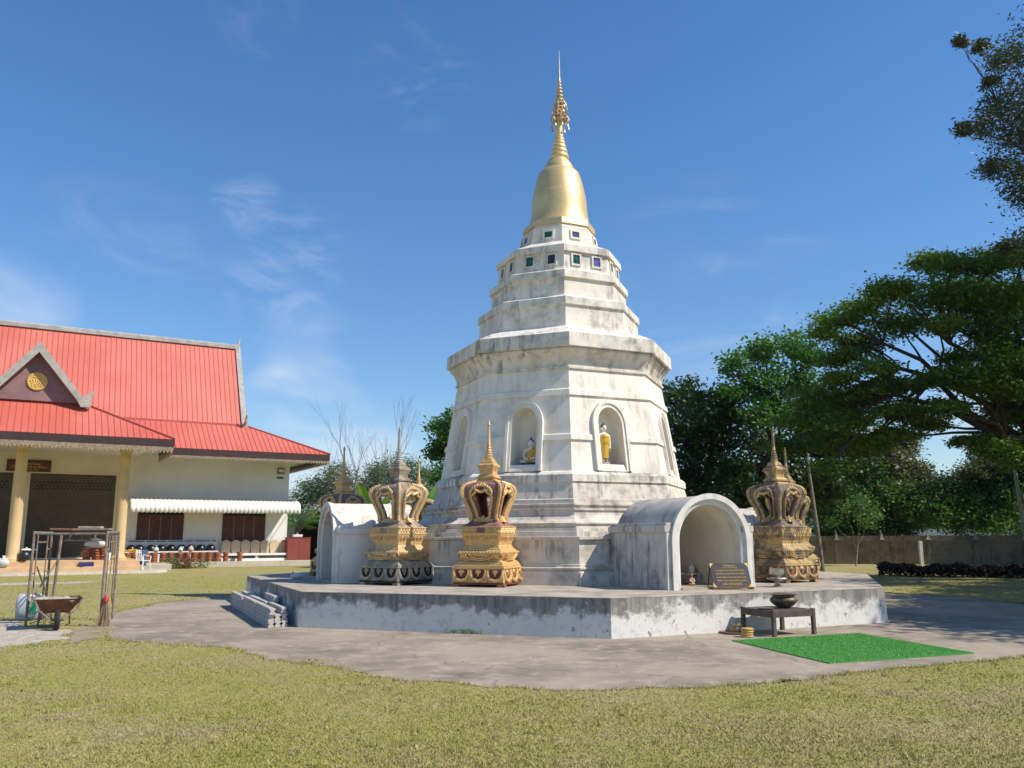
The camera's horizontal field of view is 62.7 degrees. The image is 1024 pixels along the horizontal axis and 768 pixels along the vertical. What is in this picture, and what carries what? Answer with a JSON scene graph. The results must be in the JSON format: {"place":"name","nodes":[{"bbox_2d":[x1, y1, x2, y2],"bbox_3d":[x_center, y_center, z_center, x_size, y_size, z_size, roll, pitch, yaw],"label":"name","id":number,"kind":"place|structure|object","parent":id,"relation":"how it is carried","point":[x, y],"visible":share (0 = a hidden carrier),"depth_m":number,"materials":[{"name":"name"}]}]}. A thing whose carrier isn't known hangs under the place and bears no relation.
{"place":"outdoors","nodes":[
{"label":"outdoors","id":0,"kind":"place"},
{"bbox_2d":[0,581,101,584],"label":"path","id":1,"kind":"structure","parent":0,"point":[26,583],"depth_m":30.46,"materials":[{"name":"concrete"}]},
{"bbox_2d":[291,571,304,578],"bbox_3d":[-5.043,4.503,19.775,0.349,0.190,0.234,0,-10,0],"label":"plastic bag","id":2,"kind":"object","parent":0,"point":[297,575],"visible":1,"depth_m":19.69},
{"bbox_2d":[0,564,1023,767],"bbox_3d":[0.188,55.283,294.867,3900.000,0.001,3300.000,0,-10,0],"label":"ground","id":3,"kind":"structure","parent":0,"point":[196,573],"depth_m":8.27,"materials":[{"name":"plant"}]},
{"bbox_2d":[15,594,43,619],"bbox_3d":[-9.720,4.491,16.959,0.530,0.500,0.257,1,-10,-8],"label":"cement sack","id":4,"kind":"object","parent":3,"relation":"on","point":[20,609],"visible":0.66,"depth_m":16.84,"materials":[{"name":"plastic"}]},
{"bbox_2d":[0,621,73,646],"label":"sand patch","id":5,"kind":"object","parent":3,"relation":"on","point":[28,634],"visible":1,"depth_m":14.25,"materials":[{"name":"sand"}]},
{"bbox_2d":[31,594,82,629],"bbox_3d":[-8.390,4.181,15.458,0.815,0.572,1.646,6,-12,-30],"label":"wheelbarrow","id":6,"kind":"object","parent":3,"relation":"on","point":[56,605],"visible":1,"depth_m":15.08,"materials":[{"name":"metal"}]},
{"bbox_2d":[24,531,119,626],"bbox_3d":[-8.489,3.742,16.328,1.811,1.740,1.505,0,-10,0],"label":"scaffold","id":7,"kind":"object","parent":3,"relation":"on","point":[105,570],"visible":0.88,"depth_m":16.11,"materials":[{"name":"metal"}]},
{"bbox_2d":[64,622,121,643],"bbox_3d":[-7.282,4.320,14.711,0.818,0.001,3.822,4,-11,-23],"label":"dirt patch","id":8,"kind":"object","parent":3,"relation":"on","point":[87,633],"visible":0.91,"depth_m":14.47,"materials":[{"name":"soil"}]},
{"bbox_2d":[95,558,112,625],"bbox_3d":[-7.520,3.859,15.604,0.270,1.227,0.151,0,-10,0],"label":"broom","id":9,"kind":"object","parent":8,"relation":"on","point":[105,609],"visible":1,"depth_m":15.53,"materials":[{"name":"brown wood"}]},
{"bbox_2d":[0,320,330,575],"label":"assembly hall","id":10,"kind":"structure","parent":3,"relation":"on","point":[130,436],"depth_m":46.30,"materials":[{"name":"metal"}]},
{"bbox_2d":[0,555,9,567],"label":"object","id":11,"kind":"object","parent":10,"relation":"on","point":[4,562],"visible":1,"depth_m":36.82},
{"bbox_2d":[0,472,13,557],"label":"rolling door","id":12,"kind":"structure","parent":10,"relation":"in","point":[6,478],"depth_m":42.95,"materials":[{"name":"metal"}]},
{"bbox_2d":[18,548,30,560],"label":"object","id":13,"kind":"object","parent":10,"relation":"on","point":[24,555],"visible":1,"depth_m":37.38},
{"bbox_2d":[6,459,50,471],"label":"name board","id":14,"kind":"object","parent":10,"relation":"attached to","point":[38,465],"visible":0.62,"depth_m":43.82,"materials":[{"name":"brown wood"}]},
{"bbox_2d":[23,473,116,557],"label":"rolling door","id":15,"kind":"structure","parent":10,"relation":"in","point":[54,500],"depth_m":44.29,"materials":[{"name":"metal"}]},
{"bbox_2d":[91,554,99,559],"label":"terracotta pot","id":16,"kind":"object","parent":10,"relation":"on","point":[95,556],"visible":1,"depth_m":40.35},
{"bbox_2d":[92,548,100,553],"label":"terracotta pot","id":17,"kind":"object","parent":16,"relation":"on","point":[96,551],"visible":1,"depth_m":40.41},
{"bbox_2d":[84,538,104,548],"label":"plastic bag","id":18,"kind":"object","parent":17,"relation":"on","point":[94,544],"visible":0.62,"depth_m":40.39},
{"bbox_2d":[136,550,150,569],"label":"plastic chair","id":19,"kind":"object","parent":10,"relation":"on","point":[142,558],"visible":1,"depth_m":40.16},
{"bbox_2d":[136,511,183,539],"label":"window","id":20,"kind":"structure","parent":10,"relation":"in","point":[154,529],"depth_m":46.41,"materials":[{"name":"brown wood"}]},
{"bbox_2d":[125,540,217,561],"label":"storage bench","id":21,"kind":"object","parent":10,"relation":"on","point":[166,543],"visible":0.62,"depth_m":46.23,"materials":[{"name":"white ceramic"}]},
{"bbox_2d":[221,512,265,540],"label":"window","id":22,"kind":"structure","parent":10,"relation":"in","point":[248,525],"depth_m":48.61,"materials":[{"name":"brown wood"}]},
{"bbox_2d":[219,553,286,560],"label":"slab bench","id":23,"kind":"object","parent":10,"relation":"on","point":[255,557],"visible":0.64,"depth_m":47.95,"materials":[{"name":"concrete"}]},
{"bbox_2d":[221,540,230,552],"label":"stone slab","id":24,"kind":"object","parent":23,"relation":"on","point":[225,545],"depth_m":47.66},
{"bbox_2d":[231,540,240,552],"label":"stone slab","id":25,"kind":"object","parent":23,"relation":"on","point":[235,546],"depth_m":47.92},
{"bbox_2d":[241,540,249,552],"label":"stone slab","id":26,"kind":"object","parent":23,"relation":"on","point":[245,546],"depth_m":48.19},
{"bbox_2d":[250,540,259,552],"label":"stone slab","id":27,"kind":"object","parent":23,"relation":"on","point":[255,546],"depth_m":48.45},
{"bbox_2d":[260,540,269,552],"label":"stone slab","id":28,"kind":"object","parent":23,"relation":"on","point":[264,546],"depth_m":48.72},
{"bbox_2d":[270,540,278,552],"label":"stone slab","id":29,"kind":"object","parent":23,"relation":"on","point":[274,545],"depth_m":48.99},
{"bbox_2d":[284,537,310,559],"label":"red cabinet","id":30,"kind":"object","parent":10,"relation":"on","point":[297,548],"visible":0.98,"depth_m":49.08,"materials":[{"name":"wood"}]},
{"bbox_2d":[151,557,194,568],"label":"weeds","id":31,"kind":"object","parent":3,"relation":"on","point":[172,561],"visible":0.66,"depth_m":44.63,"materials":[{"name":"green plant"}]},
{"bbox_2d":[165,557,206,568],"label":"red leaved plant","id":32,"kind":"object","parent":3,"relation":"on","point":[189,563],"visible":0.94,"depth_m":44.96,"materials":[{"name":"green plant"}]},
{"bbox_2d":[287,508,319,533],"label":"palm","id":33,"kind":"object","parent":3,"relation":"on","point":[301,521],"visible":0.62,"depth_m":53.27,"materials":[{"name":"green plant"}]},
{"bbox_2d":[287,509,320,559],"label":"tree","id":34,"kind":"object","parent":3,"relation":"on","point":[313,535],"visible":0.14,"depth_m":56.54,"materials":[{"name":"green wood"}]},
{"bbox_2d":[287,504,320,529],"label":"feathery tree","id":35,"kind":"object","parent":3,"relation":"on","point":[295,519],"visible":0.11,"depth_m":59.59,"materials":[{"name":"green plant"}]},
{"bbox_2d":[312,445,338,509],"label":"bare tree","id":36,"kind":"object","parent":3,"relation":"on","point":[327,479],"visible":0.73,"depth_m":60.31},
{"bbox_2d":[288,456,375,510],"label":"feathery tree","id":37,"kind":"object","parent":3,"relation":"on","point":[308,496],"visible":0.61,"depth_m":60.85,"materials":[{"name":"green plant"}]},
{"bbox_2d":[306,394,377,493],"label":"bare tree","id":38,"kind":"object","parent":3,"relation":"on","point":[356,479],"visible":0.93,"depth_m":57.48,"materials":[{"name":"wood"}]},
{"bbox_2d":[357,483,390,503],"bbox_3d":[-5.636,5.703,32.369,3.593,3.613,2.978,0,-10,0],"label":"banana plant","id":39,"kind":"object","parent":3,"relation":"on","point":[363,491],"visible":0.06,"depth_m":32.06,"materials":[{"name":"green plant"}]},
{"bbox_2d":[357,393,420,500],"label":"bare tree","id":40,"kind":"object","parent":3,"relation":"on","point":[390,448],"visible":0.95,"depth_m":56.53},
{"bbox_2d":[347,447,435,502],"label":"feathery tree","id":41,"kind":"object","parent":3,"relation":"on","point":[413,471],"visible":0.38,"depth_m":63.10,"materials":[{"name":"green plant"}]},
{"bbox_2d":[423,484,436,512],"bbox_3d":[-3.560,5.736,33.420,3.145,3.910,3.204,-5,-11,25],"label":"banana plant","id":42,"kind":"object","parent":3,"relation":"on","point":[431,495],"visible":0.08,"depth_m":34.31,"materials":[{"name":"green plant"}]},
{"bbox_2d":[418,403,452,487],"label":"bushy tree","id":43,"kind":"object","parent":3,"relation":"on","point":[438,445],"visible":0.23,"depth_m":45.72,"materials":[{"name":"green plant"}]},
{"bbox_2d":[4,653,1009,767],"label":"fallen leaves","id":44,"kind":"object","parent":3,"relation":"on","point":[417,745],"visible":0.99,"depth_m":6.88,"materials":[{"name":"brown plant"}]},
{"bbox_2d":[662,372,765,508],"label":"bushy tree","id":45,"kind":"object","parent":3,"relation":"on","point":[699,425],"visible":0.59,"depth_m":40.22,"materials":[{"name":"green plant"}]},
{"bbox_2d":[706,324,840,553],"bbox_3d":[12.612,2.790,39.710,7.392,12.135,7.026,0,-10,0],"label":"bushy tree","id":46,"kind":"object","parent":3,"relation":"on","point":[792,348],"visible":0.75,"depth_m":39.09,"materials":[{"name":"green plant"}]},
{"bbox_2d":[764,402,824,571],"bbox_3d":[13.609,4.350,38.402,3.498,8.312,3.109,-7,-12,31],"label":"slender tree","id":47,"kind":"object","parent":3,"relation":"on","point":[819,544],"visible":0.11,"depth_m":38.14,"materials":[{"name":"green plant"}]},
{"bbox_2d":[720,423,888,526],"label":"bushy tree","id":48,"kind":"object","parent":3,"relation":"on","point":[825,486],"visible":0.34,"depth_m":43.21,"materials":[{"name":"green plant"}]},
{"bbox_2d":[806,481,891,535],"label":"wall shrub","id":49,"kind":"object","parent":3,"relation":"on","point":[826,514],"visible":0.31,"depth_m":54.00,"materials":[{"name":"green plant"}]},
{"bbox_2d":[825,484,885,565],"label":"young tree","id":50,"kind":"object","parent":3,"relation":"on","point":[849,505],"visible":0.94,"depth_m":45.72,"materials":[{"name":"green plant"}]},
{"bbox_2d":[811,505,924,535],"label":"wall shrub","id":51,"kind":"object","parent":3,"relation":"on","point":[904,529],"visible":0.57,"depth_m":54.33,"materials":[{"name":"green plant"}]},
{"bbox_2d":[807,460,948,523],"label":"wall shrub","id":52,"kind":"object","parent":3,"relation":"on","point":[882,492],"visible":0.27,"depth_m":53.89,"materials":[{"name":"green plant"}]},
{"bbox_2d":[841,420,931,481],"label":"wall shrub","id":53,"kind":"object","parent":3,"relation":"on","point":[915,446],"visible":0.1,"depth_m":55.25,"materials":[{"name":"green plant"}]},
{"bbox_2d":[754,227,1023,478],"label":"rain tree","id":54,"kind":"object","parent":3,"relation":"on","point":[993,307],"visible":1,"depth_m":28.91,"materials":[{"name":"green plant"}]},
{"bbox_2d":[851,443,943,527],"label":"wall shrub","id":55,"kind":"object","parent":3,"relation":"on","point":[919,469],"visible":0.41,"depth_m":54.99,"materials":[{"name":"green plant"}]},
{"bbox_2d":[918,541,923,564],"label":"white post","id":56,"kind":"object","parent":3,"relation":"on","point":[920,549],"visible":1,"depth_m":47.10,"materials":[{"name":"paint"}]},
{"bbox_2d":[874,483,968,535],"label":"wall shrub","id":57,"kind":"object","parent":3,"relation":"on","point":[917,519],"visible":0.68,"depth_m":53.99,"materials":[{"name":"green plant"}]},
{"bbox_2d":[876,561,1023,577],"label":"dark hedge","id":58,"kind":"object","parent":3,"relation":"on","point":[962,569],"visible":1,"depth_m":32.92,"materials":[{"name":"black plant"}]},
{"bbox_2d":[895,464,1005,535],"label":"wall shrub","id":59,"kind":"object","parent":3,"relation":"on","point":[947,487],"visible":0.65,"depth_m":54.06,"materials":[{"name":"green plant"}]},
{"bbox_2d":[921,475,1018,535],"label":"wall shrub","id":60,"kind":"object","parent":3,"relation":"on","point":[967,511],"visible":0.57,"depth_m":54.26,"materials":[{"name":"green plant"}]},
{"bbox_2d":[945,446,1023,534],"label":"wall shrub","id":61,"kind":"object","parent":3,"relation":"on","point":[978,467],"visible":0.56,"depth_m":54.55,"materials":[{"name":"green plant"}]},
{"bbox_2d":[948,4,1023,261],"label":"overhanging tree","id":62,"kind":"object","parent":3,"relation":"on","point":[1005,246],"visible":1,"depth_m":26.51,"materials":[{"name":"green plant"}]},
{"bbox_2d":[957,469,1023,534],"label":"wall shrub","id":63,"kind":"object","parent":3,"relation":"on","point":[1007,518],"visible":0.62,"depth_m":53.84,"materials":[{"name":"green plant"}]},
{"bbox_2d":[961,425,1023,530],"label":"wall shrub","id":64,"kind":"object","parent":3,"relation":"on","point":[1019,471],"visible":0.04,"depth_m":54.83,"materials":[{"name":"green plant"}]},
{"bbox_2d":[970,473,1023,522],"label":"wall shrub","id":65,"kind":"object","parent":3,"relation":"on","point":[1009,486],"visible":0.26,"depth_m":54.58,"materials":[{"name":"green plant"}]},
{"bbox_2d":[1013,470,1023,538],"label":"lamp pole","id":66,"kind":"object","parent":3,"relation":"on","point":[1020,504],"visible":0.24,"depth_m":39.59,"materials":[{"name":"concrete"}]},
{"bbox_2d":[0,0,1023,521],"label":"sky","id":67,"kind":"structure","parent":0,"point":[337,189],"materials":[{"name":"blue"}]},
{"bbox_2d":[103,592,1023,690],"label":"pavement","id":68,"kind":"structure","parent":0,"point":[981,629],"depth_m":12.38,"materials":[{"name":"concrete"}]},
{"bbox_2d":[231,601,241,610],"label":"concrete post","id":69,"kind":"object","parent":68,"relation":"on","point":[236,606],"visible":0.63,"depth_m":19.23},
{"bbox_2d":[231,596,242,605],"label":"concrete post","id":70,"kind":"object","parent":69,"relation":"on","point":[236,601],"visible":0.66,"depth_m":19.27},
{"bbox_2d":[231,591,244,600],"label":"concrete post","id":71,"kind":"object","parent":70,"relation":"on","point":[236,595],"visible":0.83,"depth_m":19.21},
{"bbox_2d":[241,607,253,618],"bbox_3d":[-5.508,4.795,17.643,0.104,0.112,1.850,4,-11,-24],"label":"concrete post","id":72,"kind":"object","parent":68,"relation":"on","point":[247,612],"visible":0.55,"depth_m":17.56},
{"bbox_2d":[242,601,254,612],"bbox_3d":[-5.514,4.689,17.693,0.104,0.112,1.850,5,-11,-24],"label":"concrete post","id":73,"kind":"object","parent":72,"relation":"on","point":[248,607],"visible":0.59,"depth_m":17.60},
{"bbox_2d":[243,596,259,606],"bbox_3d":[-5.485,4.570,17.672,0.104,0.112,1.850,4,-11,-24],"label":"concrete post","id":74,"kind":"object","parent":73,"relation":"on","point":[249,600],"visible":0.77,"depth_m":17.52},
{"bbox_2d":[253,614,273,627],"bbox_3d":[-4.727,4.486,15.961,0.104,0.112,1.850,5,-11,-25],"label":"concrete post","id":75,"kind":"object","parent":68,"relation":"on","point":[264,622],"visible":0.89,"depth_m":15.59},
{"bbox_2d":[254,608,273,620],"bbox_3d":[-4.733,4.380,16.011,0.104,0.112,1.850,4,-11,-24],"label":"concrete post","id":76,"kind":"object","parent":75,"relation":"on","point":[263,615],"visible":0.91,"depth_m":15.68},
{"bbox_2d":[255,602,275,614],"bbox_3d":[-4.698,4.262,15.993,0.104,0.112,1.850,4,-11,-24],"label":"concrete post","id":77,"kind":"object","parent":76,"relation":"on","point":[266,608],"visible":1,"depth_m":15.69,"materials":[{"name":"concrete"}]},
{"bbox_2d":[280,620,287,626],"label":"concrete post","id":78,"kind":"object","parent":68,"relation":"on","point":[283,623],"visible":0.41,"depth_m":15.32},
{"bbox_2d":[275,611,286,619],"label":"concrete post","id":79,"kind":"object","parent":78,"relation":"on","point":[282,617],"visible":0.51,"depth_m":15.39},
{"bbox_2d":[268,601,286,613],"bbox_3d":[-4.576,4.315,16.287,0.104,0.112,1.850,5,-11,-24],"label":"concrete post","id":80,"kind":"object","parent":79,"relation":"on","point":[279,608],"visible":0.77,"depth_m":15.82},
{"bbox_2d":[264,592,278,601],"bbox_3d":[-4.958,4.389,17.331,0.104,0.112,1.200,5,-11,-24],"label":"concrete post","id":81,"kind":"object","parent":80,"relation":"on","point":[271,597],"visible":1,"depth_m":17.04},
{"bbox_2d":[246,571,887,638],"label":"octagonal platform","id":82,"kind":"structure","parent":68,"relation":"on","point":[621,612],"depth_m":14.56,"materials":[{"name":"concrete"}]},
{"bbox_2d":[310,446,366,575],"bbox_3d":[-4.438,3.295,22.007,1.189,3.343,1.189,-9,-13,39],"label":"crown monument","id":83,"kind":"object","parent":82,"relation":"on","point":[343,491],"visible":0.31,"depth_m":21.94,"materials":[{"name":"metal"}]},
{"bbox_2d":[316,502,411,582],"bbox_3d":[-3.330,3.594,19.236,1.885,1.755,2.030,4,-11,-23],"label":"arched shrine","id":84,"kind":"object","parent":82,"relation":"on","point":[344,542],"visible":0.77,"depth_m":18.38,"materials":[{"name":"paint"}]},
{"bbox_2d":[359,426,433,585],"bbox_3d":[-2.425,2.551,17.957,1.189,3.343,1.189,-8,-13,35],"label":"crown monument","id":85,"kind":"object","parent":82,"relation":"on","point":[397,554],"visible":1,"depth_m":17.56,"materials":[{"name":"gold metal"}]},
{"bbox_2d":[406,459,433,522],"bbox_3d":[-2.826,3.889,25.303,1.189,3.343,1.189,-9,-13,39],"label":"crown monument","id":86,"kind":"object","parent":82,"relation":"on","point":[411,501],"visible":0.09,"depth_m":25.23,"materials":[{"name":"gold metal"}]},
{"bbox_2d":[452,421,521,587],"bbox_3d":[-0.474,2.405,17.191,1.189,3.343,1.189,-4,-11,21],"label":"crown monument","id":87,"kind":"object","parent":82,"relation":"on","point":[488,554],"visible":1,"depth_m":16.76,"materials":[{"name":"metal"}]},
{"bbox_2d":[417,60,686,585],"bbox_3d":[1.232,-2.285,22.355,8.463,14.408,8.463,4,-11,-23],"label":"stupa","id":88,"kind":"object","parent":82,"relation":"on","point":[560,361],"visible":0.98,"depth_m":19.59,"materials":[{"name":"paint"}]},
{"bbox_2d":[520,438,535,464],"bbox_3d":[0.450,1.519,19.201,0.531,0.684,0.500,-4,-11,21],"label":"seated statue","id":89,"kind":"object","parent":88,"relation":"in","point":[529,455],"visible":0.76,"depth_m":19.11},
{"bbox_2d":[524,255,534,268],"bbox_3d":[0.449,-3.068,21.186,0.285,0.330,0.090,-4,-11,21],"label":"window","id":90,"kind":"structure","parent":88,"relation":"in","point":[529,261],"depth_m":21.17,"materials":[{"name":"paint"}]},
{"bbox_2d":[542,229,553,239],"bbox_3d":[0.942,-3.858,21.717,0.304,0.250,0.098,-4,-11,21],"label":"window","id":91,"kind":"structure","parent":88,"relation":"in","point":[547,234],"depth_m":21.71,"materials":[{"name":"paint"}]},
{"bbox_2d":[546,252,556,265],"bbox_3d":[0.990,-3.108,20.980,0.285,0.330,0.090,-4,-11,21],"label":"window","id":92,"kind":"structure","parent":88,"relation":"in","point":[551,258],"depth_m":20.97,"materials":[{"name":"paint"}]},
{"bbox_2d":[570,229,580,239],"bbox_3d":[1.634,-3.857,21.736,0.304,0.250,0.095,4,-11,-23],"label":"window","id":93,"kind":"structure","parent":88,"relation":"in","point":[574,234],"depth_m":21.72,"materials":[{"name":"paint"}]},
{"bbox_2d":[571,252,581,265],"bbox_3d":[1.597,-3.106,21.000,0.285,0.330,0.086,4,-11,-23],"label":"window","id":94,"kind":"structure","parent":88,"relation":"in","point":[576,260],"depth_m":20.99,"materials":[{"name":"paint"}]},
{"bbox_2d":[591,255,601,268],"bbox_3d":[2.128,-3.066,21.231,0.285,0.330,0.086,4,-11,-23],"label":"window","id":95,"kind":"structure","parent":88,"relation":"in","point":[596,261],"depth_m":21.22,"materials":[{"name":"paint"}]},
{"bbox_2d":[599,423,610,463],"bbox_3d":[2.101,1.347,19.216,0.259,1.016,0.282,-5,-11,24],"label":"standing statue","id":96,"kind":"object","parent":88,"relation":"in","point":[605,441],"visible":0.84,"depth_m":19.13,"materials":[{"name":"paint"}]},
{"bbox_2d":[608,493,754,589],"bbox_3d":[3.314,3.094,16.616,2.030,1.755,2.105,4,-11,-23],"label":"arched shrine","id":97,"kind":"object","parent":82,"relation":"on","point":[649,549],"visible":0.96,"depth_m":16.20,"materials":[{"name":"paint"}]},
{"bbox_2d":[681,572,701,582],"bbox_3d":[3.468,3.914,16.976,0.660,0.200,0.320,4,-11,-23],"label":"offering stool","id":98,"kind":"object","parent":97,"relation":"on","point":[696,575],"visible":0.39,"depth_m":16.98,"materials":[{"name":"paint"}]},
{"bbox_2d":[707,563,754,589],"bbox_3d":[4.048,3.571,15.640,0.756,0.463,0.462,0,-10,-4],"label":"prayer sign","id":99,"kind":"object","parent":82,"relation":"on","point":[729,575],"visible":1,"depth_m":15.57,"materials":[{"name":"stone"}]},
{"bbox_2d":[740,508,757,545],"bbox_3d":[5.860,4.287,23.220,1.935,1.755,2.030,4,-11,-23],"label":"arched shrine","id":100,"kind":"object","parent":82,"relation":"on","point":[750,515],"visible":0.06,"depth_m":23.01,"materials":[{"name":"paint"}]},
{"bbox_2d":[766,568,787,586],"bbox_3d":[5.095,3.723,16.165,0.410,0.345,0.410,0,-10,0],"label":"offering bowl","id":101,"kind":"object","parent":82,"relation":"on","point":[776,574],"visible":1,"depth_m":16.09,"materials":[{"name":"silver metal"}]},
{"bbox_2d":[746,427,818,582],"bbox_3d":[5.770,2.591,18.330,1.189,3.343,1.189,7,-13,-34],"label":"crown monument","id":102,"kind":"object","parent":82,"relation":"on","point":[779,535],"visible":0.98,"depth_m":17.94,"materials":[{"name":"gold metal"}]},
{"bbox_2d":[765,447,820,572],"bbox_3d":[7.442,3.371,22.647,1.189,3.343,1.189,-9,-13,39],"label":"crown monument","id":103,"kind":"object","parent":82,"relation":"on","point":[803,510],"visible":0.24,"depth_m":22.53,"materials":[{"name":"gold metal"}]},
{"bbox_2d":[720,630,740,634],"bbox_3d":[3.721,4.149,14.056,0.494,0.037,0.470,0,-10,0],"label":"tray","id":104,"kind":"object","parent":68,"relation":"on","point":[728,632],"visible":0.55,"depth_m":13.97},
{"bbox_2d":[730,621,741,631],"bbox_3d":[3.752,4.063,14.072,0.210,0.167,0.210,0,-10,0],"label":"straw basket","id":105,"kind":"object","parent":104,"relation":"on","point":[736,627],"visible":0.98,"depth_m":13.99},
{"bbox_2d":[740,606,816,636],"bbox_3d":[4.454,3.958,14.083,0.890,0.425,0.810,4,-11,-24],"label":"table","id":106,"kind":"object","parent":68,"relation":"on","point":[777,612],"visible":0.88,"depth_m":13.87,"materials":[{"name":"grey wood"}]},
{"bbox_2d":[770,590,797,607],"bbox_3d":[4.611,3.643,14.279,0.461,0.303,0.461,0,-10,0],"label":"bronze bowl","id":107,"kind":"object","parent":106,"relation":"on","point":[783,600],"visible":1,"depth_m":14.12,"materials":[{"name":"metal"}]},
{"bbox_2d":[732,633,974,663],"bbox_3d":[4.879,3.825,12.278,2.762,0.027,2.492,4,-11,-20],"label":"turf mat","id":108,"kind":"object","parent":68,"relation":"on","point":[842,648],"visible":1,"depth_m":12.03,"materials":[{"name":"plastic"}]},
{"bbox_2d":[805,492,1021,535],"bbox_3d":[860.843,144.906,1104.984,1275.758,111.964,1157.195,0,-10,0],"label":"hills","id":109,"kind":"structure","parent":0,"point":[934,533],"depth_m":982.53,"materials":[{"name":"plant"}]},
{"bbox_2d":[809,529,1023,564],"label":"boundary wall","id":110,"kind":"structure","parent":0,"point":[974,549],"depth_m":47.72,"materials":[{"name":"concrete"}]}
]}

